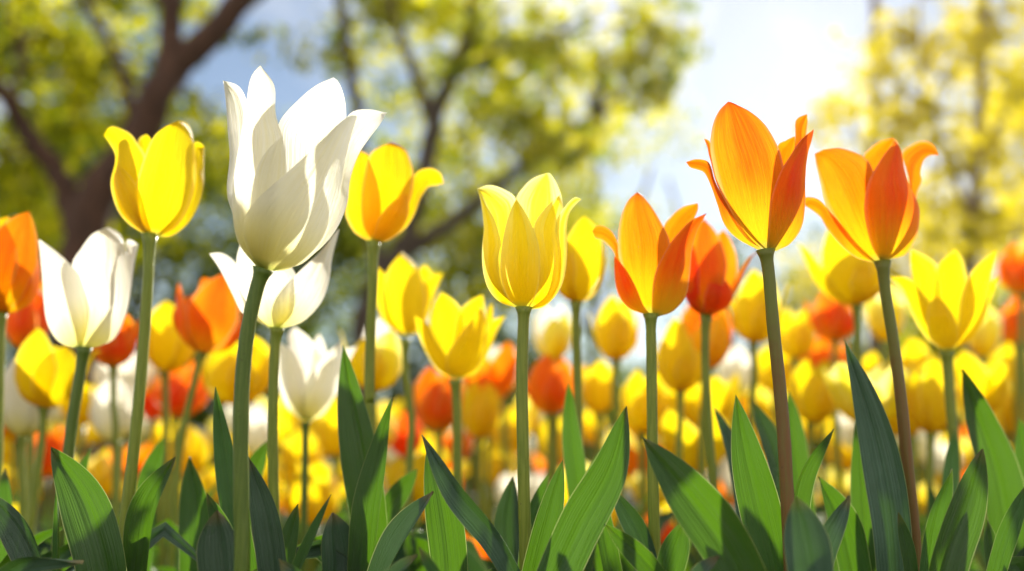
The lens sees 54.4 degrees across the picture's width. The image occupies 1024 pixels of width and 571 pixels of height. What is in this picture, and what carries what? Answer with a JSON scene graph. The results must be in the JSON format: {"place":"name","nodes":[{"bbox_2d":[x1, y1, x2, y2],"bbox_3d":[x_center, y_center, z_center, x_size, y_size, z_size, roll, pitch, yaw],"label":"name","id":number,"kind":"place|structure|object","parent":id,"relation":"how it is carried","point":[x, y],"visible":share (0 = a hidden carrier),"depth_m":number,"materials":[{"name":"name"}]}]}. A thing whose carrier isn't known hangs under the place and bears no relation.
{"place":"outdoors","nodes":[
{"label":"outdoors","id":0,"kind":"place"},
{"bbox_2d":[34,477,850,535],"bbox_3d":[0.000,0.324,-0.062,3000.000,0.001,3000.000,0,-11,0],"label":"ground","id":1,"kind":"structure","parent":0,"point":[628,496],"depth_m":11.62,"materials":[{"name":"plant"}]},
{"bbox_2d":[0,0,141,367],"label":"tree","id":2,"kind":"object","parent":1,"relation":"on","point":[80,164],"visible":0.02,"depth_m":16.35,"materials":[{"name":"green plant"}]},
{"bbox_2d":[0,0,271,520],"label":"tree","id":3,"kind":"object","parent":1,"relation":"on","point":[79,211],"visible":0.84,"depth_m":9.05,"materials":[{"name":"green plant"}]},
{"bbox_2d":[0,0,303,442],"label":"tree","id":4,"kind":"object","parent":1,"relation":"on","point":[191,243],"visible":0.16,"depth_m":18.91,"materials":[{"name":"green plant"}]},
{"bbox_2d":[125,304,286,502],"bbox_3d":[-3.622,1.383,11.984,2.833,2.570,2.853,0,-11,0],"label":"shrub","id":5,"kind":"object","parent":1,"relation":"on","point":[201,417],"visible":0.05,"depth_m":11.35,"materials":[{"name":"green plant"}]},
{"bbox_2d":[176,102,438,346],"bbox_3d":[-4.241,-0.230,20.382,5.858,8.902,5.995,0,-11,0],"label":"tree","id":6,"kind":"object","parent":1,"relation":"on","point":[350,243],"visible":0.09,"depth_m":19.10,"materials":[{"name":"green plant"}]},
{"bbox_2d":[250,274,428,493],"bbox_3d":[-2.551,1.499,14.984,3.558,3.471,2.777,0,-11,0],"label":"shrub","id":7,"kind":"object","parent":1,"relation":"on","point":[313,331],"visible":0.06,"depth_m":14.92,"materials":[{"name":"green plant"}]},
{"bbox_2d":[339,0,620,494],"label":"tree","id":8,"kind":"object","parent":1,"relation":"on","point":[468,269],"visible":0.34,"depth_m":17.43,"materials":[{"name":"green plant"}]},
{"bbox_2d":[377,295,585,498],"bbox_3d":[-0.605,1.474,12.938,3.347,2.746,3.059,0,-11,0],"label":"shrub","id":9,"kind":"object","parent":1,"relation":"on","point":[500,339],"visible":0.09,"depth_m":12.62,"materials":[{"name":"green plant"}]},
{"bbox_2d":[257,0,709,397],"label":"tree","id":10,"kind":"object","parent":1,"relation":"on","point":[540,55],"visible":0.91,"depth_m":11.78,"materials":[{"name":"green plant"}]},
{"bbox_2d":[508,309,645,470],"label":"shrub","id":11,"kind":"object","parent":1,"relation":"on","point":[624,375],"visible":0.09,"depth_m":15.42,"materials":[{"name":"green plant"}]},
{"bbox_2d":[501,25,707,460],"bbox_3d":[2.063,-1.330,21.483,4.798,11.492,6.114,0,-11,0],"label":"tree","id":12,"kind":"object","parent":1,"relation":"on","point":[594,303],"visible":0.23,"depth_m":21.20,"materials":[{"name":"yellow plant"}]},
{"bbox_2d":[604,178,825,353],"bbox_3d":[5.754,1.060,26.214,7.175,8.598,6.037,0,-11,0],"label":"tree","id":13,"kind":"object","parent":1,"relation":"on","point":[756,264],"visible":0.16,"depth_m":25.83,"materials":[{"name":"plant"}]},
{"bbox_2d":[781,0,934,356],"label":"tree","id":14,"kind":"object","parent":1,"relation":"on","point":[826,107],"visible":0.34,"depth_m":13.56,"materials":[{"name":"beige plant"}]},
{"bbox_2d":[799,304,933,487],"bbox_3d":[6.090,1.595,14.797,4.360,3.360,3.852,0,-11,0],"label":"shrub","id":15,"kind":"object","parent":1,"relation":"on","point":[850,341],"visible":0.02,"depth_m":14.71,"materials":[{"name":"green plant"}]},
{"bbox_2d":[774,85,1023,341],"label":"tree","id":16,"kind":"object","parent":1,"relation":"on","point":[896,270],"visible":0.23,"depth_m":21.88,"materials":[{"name":"beige plant"}]},
{"bbox_2d":[820,0,1023,471],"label":"tree","id":17,"kind":"object","parent":1,"relation":"on","point":[973,217],"visible":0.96,"depth_m":10.01,"materials":[{"name":"beige plant"}]},
{"bbox_2d":[862,279,1016,492],"bbox_3d":[6.356,1.283,12.986,3.572,3.180,4.182,-7,-13,32],"label":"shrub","id":18,"kind":"object","parent":1,"relation":"on","point":[996,303],"visible":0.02,"depth_m":12.52,"materials":[{"name":"yellow plant"}]},
{"bbox_2d":[953,44,1023,296],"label":"tree","id":19,"kind":"object","parent":1,"relation":"on","point":[992,73],"visible":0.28,"depth_m":17.74,"materials":[{"name":"beige plant"}]},
{"bbox_2d":[0,0,1023,476],"label":"sky","id":20,"kind":"structure","parent":0,"point":[764,54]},
{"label":"flower bed soil","id":21,"kind":"structure","parent":0,"visible":0},
{"bbox_2d":[0,212,40,481],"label":"tulip","id":22,"kind":"object","parent":21,"relation":"on","point":[20,274],"visible":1,"depth_m":0.66,"materials":[{"name":"orange plant"}]},
{"bbox_2d":[6,281,48,521],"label":"tulip","id":23,"kind":"object","parent":21,"relation":"on","point":[23,324],"visible":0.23,"depth_m":0.89,"materials":[{"name":"orange plant"}]},
{"bbox_2d":[3,358,54,519],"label":"tulip","id":24,"kind":"object","parent":21,"relation":"on","point":[21,418],"visible":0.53,"depth_m":0.79,"materials":[{"name":"white plant"}]},
{"bbox_2d":[0,469,83,570],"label":"tulip plant","id":25,"kind":"object","parent":21,"relation":"on","point":[18,545],"visible":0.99,"depth_m":0.47,"materials":[{"name":"green plant"}]},
{"bbox_2d":[34,426,64,531],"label":"tulip","id":26,"kind":"object","parent":21,"relation":"on","point":[55,439],"visible":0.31,"depth_m":1.25,"materials":[{"name":"orange plant"}]},
{"bbox_2d":[14,327,100,534],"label":"tulip","id":27,"kind":"object","parent":21,"relation":"on","point":[44,370],"visible":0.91,"depth_m":0.76,"materials":[{"name":"yellow plant"}]},
{"bbox_2d":[59,382,98,462],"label":"tulip","id":28,"kind":"object","parent":21,"relation":"on","point":[86,402],"visible":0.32,"depth_m":1.16,"materials":[{"name":"yellow plant"}]},
{"bbox_2d":[39,227,137,570],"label":"tulip","id":29,"kind":"object","parent":21,"relation":"on","point":[87,297],"visible":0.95,"depth_m":0.60,"materials":[{"name":"white plant"}]},
{"bbox_2d":[74,454,111,487],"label":"tulip","id":30,"kind":"object","parent":21,"relation":"on","point":[99,468],"visible":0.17,"depth_m":1.25,"materials":[{"name":"yellow plant"}]},
{"bbox_2d":[92,353,153,506],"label":"tulip","id":31,"kind":"object","parent":21,"relation":"on","point":[125,374],"visible":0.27,"depth_m":1.14,"materials":[{"name":"white plant"}]},
{"bbox_2d":[34,314,216,565],"bbox_3d":[-0.352,0.259,0.875,0.199,0.482,0.042,8,-14,-37],"label":"tulip","id":32,"kind":"object","parent":21,"relation":"on","point":[116,352],"visible":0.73,"depth_m":0.89,"materials":[{"name":"orange plant"}]},
{"bbox_2d":[89,376,168,570],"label":"tulip","id":33,"kind":"object","parent":21,"relation":"on","point":[100,415],"visible":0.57,"depth_m":1.01,"materials":[{"name":"white plant"}]},
{"bbox_2d":[72,522,196,570],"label":"tulip plant","id":34,"kind":"object","parent":21,"relation":"on","point":[167,531],"visible":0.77,"depth_m":0.52,"materials":[{"name":"green plant"}]},
{"bbox_2d":[104,121,203,570],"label":"tulip","id":35,"kind":"object","parent":21,"relation":"on","point":[157,184],"visible":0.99,"depth_m":0.57,"materials":[{"name":"yellow plant"}]},
{"bbox_2d":[148,301,195,570],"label":"tulip","id":36,"kind":"object","parent":21,"relation":"on","point":[170,350],"visible":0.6,"depth_m":0.94,"materials":[{"name":"yellow plant"}]},
{"bbox_2d":[151,415,192,563],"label":"tulip","id":37,"kind":"object","parent":21,"relation":"on","point":[156,437],"visible":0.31,"depth_m":1.18,"materials":[{"name":"yellow plant"}]},
{"bbox_2d":[151,361,208,527],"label":"tulip","id":38,"kind":"object","parent":21,"relation":"on","point":[180,382],"visible":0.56,"depth_m":1.17,"materials":[{"name":"orange plant"}]},
{"bbox_2d":[181,427,208,475],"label":"tulip","id":39,"kind":"object","parent":21,"relation":"on","point":[198,454],"visible":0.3,"depth_m":1.37,"materials":[{"name":"yellow plant"}]},
{"bbox_2d":[167,274,242,570],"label":"tulip","id":40,"kind":"object","parent":21,"relation":"on","point":[205,318],"visible":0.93,"depth_m":0.79,"materials":[{"name":"orange plant"}]},
{"bbox_2d":[196,494,233,570],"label":"tulip plant","id":41,"kind":"object","parent":21,"relation":"on","point":[215,548],"visible":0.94,"depth_m":0.44,"materials":[{"name":"green plant"}]},
{"bbox_2d":[201,336,269,404],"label":"tulip","id":42,"kind":"object","parent":21,"relation":"on","point":[218,371],"visible":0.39,"depth_m":0.93,"materials":[{"name":"yellow plant"}]},
{"bbox_2d":[249,403,267,454],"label":"tulip","id":43,"kind":"object","parent":21,"relation":"on","point":[258,414],"visible":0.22,"depth_m":1.25,"materials":[{"name":"white plant"}]},
{"bbox_2d":[209,229,338,570],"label":"tulip","id":44,"kind":"object","parent":21,"relation":"on","point":[290,297],"visible":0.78,"depth_m":0.56,"materials":[{"name":"white plant"}]},
{"bbox_2d":[223,66,385,570],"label":"tulip","id":45,"kind":"object","parent":21,"relation":"on","point":[289,177],"visible":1,"depth_m":0.44,"materials":[{"name":"white plant"}]},
{"bbox_2d":[284,471,339,570],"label":"tulip","id":46,"kind":"object","parent":21,"relation":"on","point":[320,492],"visible":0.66,"depth_m":1.06,"materials":[{"name":"yellow plant"}]},
{"bbox_2d":[278,495,348,570],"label":"tulip plant","id":47,"kind":"object","parent":21,"relation":"on","point":[335,536],"visible":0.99,"depth_m":0.48,"materials":[{"name":"green plant"}]},
{"bbox_2d":[281,429,348,570],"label":"tulip","id":48,"kind":"object","parent":21,"relation":"on","point":[292,445],"visible":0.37,"depth_m":1.37,"materials":[{"name":"yellow plant"}]},
{"bbox_2d":[292,455,342,570],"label":"tulip","id":49,"kind":"object","parent":21,"relation":"on","point":[319,470],"visible":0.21,"depth_m":1.31,"materials":[{"name":"yellow plant"}]},
{"bbox_2d":[316,401,339,514],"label":"tulip","id":50,"kind":"object","parent":21,"relation":"on","point":[327,431],"visible":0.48,"depth_m":1.20,"materials":[{"name":"yellow plant"}]},
{"bbox_2d":[279,327,425,570],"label":"tulip","id":51,"kind":"object","parent":21,"relation":"on","point":[309,370],"visible":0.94,"depth_m":0.73,"materials":[{"name":"white plant"}]},
{"bbox_2d":[338,318,401,431],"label":"tulip","id":52,"kind":"object","parent":21,"relation":"on","point":[388,359],"visible":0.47,"depth_m":0.91,"materials":[{"name":"yellow plant"}]},
{"bbox_2d":[337,142,443,544],"bbox_3d":[-0.075,0.179,0.602,0.065,0.536,0.165,0,-11,0],"label":"tulip","id":53,"kind":"object","parent":21,"relation":"on","point":[387,188],"visible":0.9,"depth_m":0.61,"materials":[{"name":"plant"}]},
{"bbox_2d":[390,411,424,523],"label":"tulip","id":54,"kind":"object","parent":21,"relation":"on","point":[398,445],"visible":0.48,"depth_m":1.40,"materials":[{"name":"orange plant"}]},
{"bbox_2d":[377,252,443,506],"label":"tulip","id":55,"kind":"object","parent":21,"relation":"on","point":[406,289],"visible":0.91,"depth_m":0.78,"materials":[{"name":"yellow plant"}]},
{"bbox_2d":[393,523,429,570],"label":"tulip plant","id":56,"kind":"object","parent":21,"relation":"on","point":[410,545],"visible":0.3,"depth_m":0.69,"materials":[{"name":"green plant"}]},
{"bbox_2d":[383,452,463,526],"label":"tulip","id":57,"kind":"object","parent":21,"relation":"on","point":[395,472],"visible":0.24,"depth_m":0.95,"materials":[{"name":"yellow plant"}]},
{"bbox_2d":[347,396,519,570],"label":"tulip plant","id":58,"kind":"object","parent":21,"relation":"on","point":[446,502],"visible":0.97,"depth_m":0.48,"materials":[{"name":"green plant"}]},
{"bbox_2d":[414,366,462,459],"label":"tulip","id":59,"kind":"object","parent":21,"relation":"on","point":[433,400],"visible":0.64,"depth_m":1.03,"materials":[{"name":"orange plant"}]},
{"bbox_2d":[414,292,505,486],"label":"tulip","id":60,"kind":"object","parent":21,"relation":"on","point":[456,341],"visible":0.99,"depth_m":0.70,"materials":[{"name":"yellow plant"}]},
{"bbox_2d":[461,379,499,513],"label":"tulip","id":61,"kind":"object","parent":21,"relation":"on","point":[480,411],"visible":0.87,"depth_m":1.12,"materials":[{"name":"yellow plant"}]},
{"bbox_2d":[465,441,513,533],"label":"tulip","id":62,"kind":"object","parent":21,"relation":"on","point":[496,467],"visible":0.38,"depth_m":1.52,"materials":[{"name":"yellow plant"}]},
{"bbox_2d":[463,342,516,518],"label":"tulip","id":63,"kind":"object","parent":21,"relation":"on","point":[498,371],"visible":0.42,"depth_m":1.19,"materials":[{"name":"orange plant"}]},
{"bbox_2d":[487,345,516,474],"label":"tulip","id":64,"kind":"object","parent":21,"relation":"on","point":[493,351],"visible":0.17,"depth_m":1.45,"materials":[{"name":"white plant"}]},
{"bbox_2d":[491,406,516,452],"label":"tulip","id":65,"kind":"object","parent":21,"relation":"on","point":[511,429],"visible":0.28,"depth_m":1.67,"materials":[{"name":"yellow plant"}]},
{"bbox_2d":[408,515,612,570],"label":"tulip plant","id":66,"kind":"object","parent":21,"relation":"on","point":[476,562],"visible":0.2,"depth_m":0.67,"materials":[{"name":"green plant"}]},
{"bbox_2d":[477,173,580,570],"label":"tulip","id":67,"kind":"object","parent":21,"relation":"on","point":[524,252],"visible":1,"depth_m":0.50,"materials":[{"name":"yellow plant"}]},
{"bbox_2d":[533,304,571,476],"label":"tulip","id":68,"kind":"object","parent":21,"relation":"on","point":[552,334],"visible":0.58,"depth_m":1.19,"materials":[{"name":"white plant"}]},
{"bbox_2d":[528,354,583,486],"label":"tulip","id":69,"kind":"object","parent":21,"relation":"on","point":[549,377],"visible":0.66,"depth_m":1.11,"materials":[{"name":"orange plant"}]},
{"bbox_2d":[537,406,629,570],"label":"tulip plant","id":70,"kind":"object","parent":21,"relation":"on","point":[580,531],"visible":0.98,"depth_m":0.44,"materials":[{"name":"green plant"}]},
{"bbox_2d":[583,408,617,528],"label":"tulip","id":71,"kind":"object","parent":21,"relation":"on","point":[589,434],"visible":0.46,"depth_m":2.13,"materials":[{"name":"yellow plant"}]},
{"bbox_2d":[588,295,640,531],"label":"tulip","id":72,"kind":"object","parent":21,"relation":"on","point":[616,334],"visible":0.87,"depth_m":1.03,"materials":[{"name":"yellow plant"}]},
{"bbox_2d":[582,359,647,514],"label":"tulip","id":73,"kind":"object","parent":21,"relation":"on","point":[596,388],"visible":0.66,"depth_m":1.24,"materials":[{"name":"yellow plant"}]},
{"bbox_2d":[559,216,691,570],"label":"tulip","id":74,"kind":"object","parent":21,"relation":"on","point":[585,265],"visible":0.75,"depth_m":0.70,"materials":[{"name":"yellow plant"}]},
{"bbox_2d":[618,369,669,549],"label":"tulip","id":75,"kind":"object","parent":21,"relation":"on","point":[633,397],"visible":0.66,"depth_m":1.05,"materials":[{"name":"yellow plant"}]},
{"bbox_2d":[592,192,706,570],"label":"tulip","id":76,"kind":"object","parent":21,"relation":"on","point":[652,261],"visible":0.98,"depth_m":0.52,"materials":[{"name":"orange plant"}]},
{"bbox_2d":[657,317,701,527],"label":"tulip","id":77,"kind":"object","parent":21,"relation":"on","point":[679,362],"visible":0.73,"depth_m":0.90,"materials":[{"name":"yellow plant"}]},
{"bbox_2d":[660,409,731,471],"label":"tulip","id":78,"kind":"object","parent":21,"relation":"on","point":[690,439],"visible":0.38,"depth_m":0.98,"materials":[{"name":"yellow plant"}]},
{"bbox_2d":[641,436,767,570],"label":"tulip plant","id":79,"kind":"object","parent":21,"relation":"on","point":[711,527],"visible":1,"depth_m":0.42,"materials":[{"name":"green plant"}]},
{"bbox_2d":[680,304,733,562],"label":"tulip","id":80,"kind":"object","parent":21,"relation":"on","point":[721,332],"visible":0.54,"depth_m":0.92,"materials":[{"name":"orange plant"}]},
{"bbox_2d":[684,371,740,491],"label":"tulip","id":81,"kind":"object","parent":21,"relation":"on","point":[723,394],"visible":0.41,"depth_m":1.12,"materials":[{"name":"yellow plant"}]},
{"bbox_2d":[718,345,750,429],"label":"tulip","id":82,"kind":"object","parent":21,"relation":"on","point":[738,359],"visible":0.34,"depth_m":1.37,"materials":[{"name":"white plant"}]},
{"bbox_2d":[730,269,788,431],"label":"tulip","id":83,"kind":"object","parent":21,"relation":"on","point":[748,312],"visible":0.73,"depth_m":0.92,"materials":[{"name":"yellow plant"}]},
{"bbox_2d":[686,102,833,570],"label":"tulip","id":84,"kind":"object","parent":21,"relation":"on","point":[760,177],"visible":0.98,"depth_m":0.48,"materials":[{"name":"orange plant"}]},
{"bbox_2d":[685,219,838,570],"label":"tulip","id":85,"kind":"object","parent":21,"relation":"on","point":[714,279],"visible":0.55,"depth_m":0.66,"materials":[{"name":"orange plant"}]},
{"bbox_2d":[757,345,801,429],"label":"tulip","id":86,"kind":"object","parent":21,"relation":"on","point":[765,382],"visible":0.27,"depth_m":1.38,"materials":[{"name":"yellow plant"}]},
{"bbox_2d":[780,308,815,372],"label":"tulip","id":87,"kind":"object","parent":21,"relation":"on","point":[798,335],"visible":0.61,"depth_m":1.32,"materials":[{"name":"yellow plant"}]},
{"bbox_2d":[788,357,836,490],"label":"tulip","id":88,"kind":"object","parent":21,"relation":"on","point":[808,389],"visible":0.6,"depth_m":1.02,"materials":[{"name":"yellow plant"}]},
{"bbox_2d":[800,336,846,523],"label":"tulip","id":89,"kind":"object","parent":21,"relation":"on","point":[819,353],"visible":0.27,"depth_m":1.41,"materials":[{"name":"orange plant"}]},
{"bbox_2d":[784,477,871,570],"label":"tulip plant","id":90,"kind":"object","parent":21,"relation":"on","point":[812,542],"visible":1,"depth_m":0.44,"materials":[{"name":"green plant"}]},
{"bbox_2d":[803,292,853,493],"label":"tulip","id":91,"kind":"object","parent":21,"relation":"on","point":[831,320],"visible":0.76,"depth_m":1.22,"materials":[{"name":"orange plant"}]},
{"bbox_2d":[826,430,851,497],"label":"tulip","id":92,"kind":"object","parent":21,"relation":"on","point":[846,454],"visible":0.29,"depth_m":1.59,"materials":[{"name":"yellow plant"}]},
{"bbox_2d":[796,231,935,523],"bbox_3d":[0.274,0.218,0.799,0.146,0.533,0.056,-5,-12,26],"label":"tulip","id":93,"kind":"object","parent":21,"relation":"on","point":[841,274],"visible":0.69,"depth_m":0.82,"materials":[{"name":"yellow plant"}]},
{"bbox_2d":[822,360,912,421],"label":"tulip","id":94,"kind":"object","parent":21,"relation":"on","point":[837,379],"visible":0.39,"depth_m":0.92,"materials":[{"name":"yellow plant"}]},
{"bbox_2d":[805,138,937,570],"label":"tulip","id":95,"kind":"object","parent":21,"relation":"on","point":[870,211],"visible":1,"depth_m":0.53,"materials":[{"name":"orange plant"}]},
{"bbox_2d":[865,284,925,521],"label":"tulip","id":96,"kind":"object","parent":21,"relation":"on","point":[875,316],"visible":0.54,"depth_m":1.17,"materials":[{"name":"yellow plant"}]},
{"bbox_2d":[901,338,939,499],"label":"tulip","id":97,"kind":"object","parent":21,"relation":"on","point":[916,353],"visible":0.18,"depth_m":1.26,"materials":[{"name":"yellow plant"}]},
{"bbox_2d":[906,357,959,511],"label":"tulip","id":98,"kind":"object","parent":21,"relation":"on","point":[925,397],"visible":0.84,"depth_m":0.87,"materials":[{"name":"yellow plant"}]},
{"bbox_2d":[919,449,987,570],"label":"tulip plant","id":99,"kind":"object","parent":21,"relation":"on","point":[953,528],"visible":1,"depth_m":0.45,"materials":[{"name":"green plant"}]},
{"bbox_2d":[890,249,1023,556],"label":"tulip","id":100,"kind":"object","parent":21,"relation":"on","point":[948,301],"visible":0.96,"depth_m":0.67,"materials":[{"name":"yellow plant"}]},
{"bbox_2d":[953,350,1010,570],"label":"tulip","id":101,"kind":"object","parent":21,"relation":"on","point":[991,380],"visible":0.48,"depth_m":0.94,"materials":[{"name":"yellow plant"}]},
{"bbox_2d":[969,306,1001,570],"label":"tulip","id":102,"kind":"object","parent":21,"relation":"on","point":[984,342],"visible":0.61,"depth_m":1.25,"materials":[{"name":"yellow plant"}]},
{"bbox_2d":[989,341,1014,451],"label":"tulip","id":103,"kind":"object","parent":21,"relation":"on","point":[1005,352],"visible":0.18,"depth_m":1.42,"materials":[{"name":"yellow plant"}]},
{"bbox_2d":[984,417,1023,570],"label":"tulip plant","id":104,"kind":"object","parent":21,"relation":"on","point":[999,546],"visible":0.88,"depth_m":0.47,"materials":[{"name":"green plant"}]},
{"bbox_2d":[994,295,1021,440],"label":"tulip","id":105,"kind":"object","parent":21,"relation":"on","point":[1009,314],"visible":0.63,"depth_m":1.36,"materials":[{"name":"orange plant"}]},
{"bbox_2d":[997,243,1023,416],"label":"tulip","id":106,"kind":"object","parent":21,"relation":"on","point":[1010,269],"visible":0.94,"depth_m":1.34,"materials":[{"name":"orange plant"}]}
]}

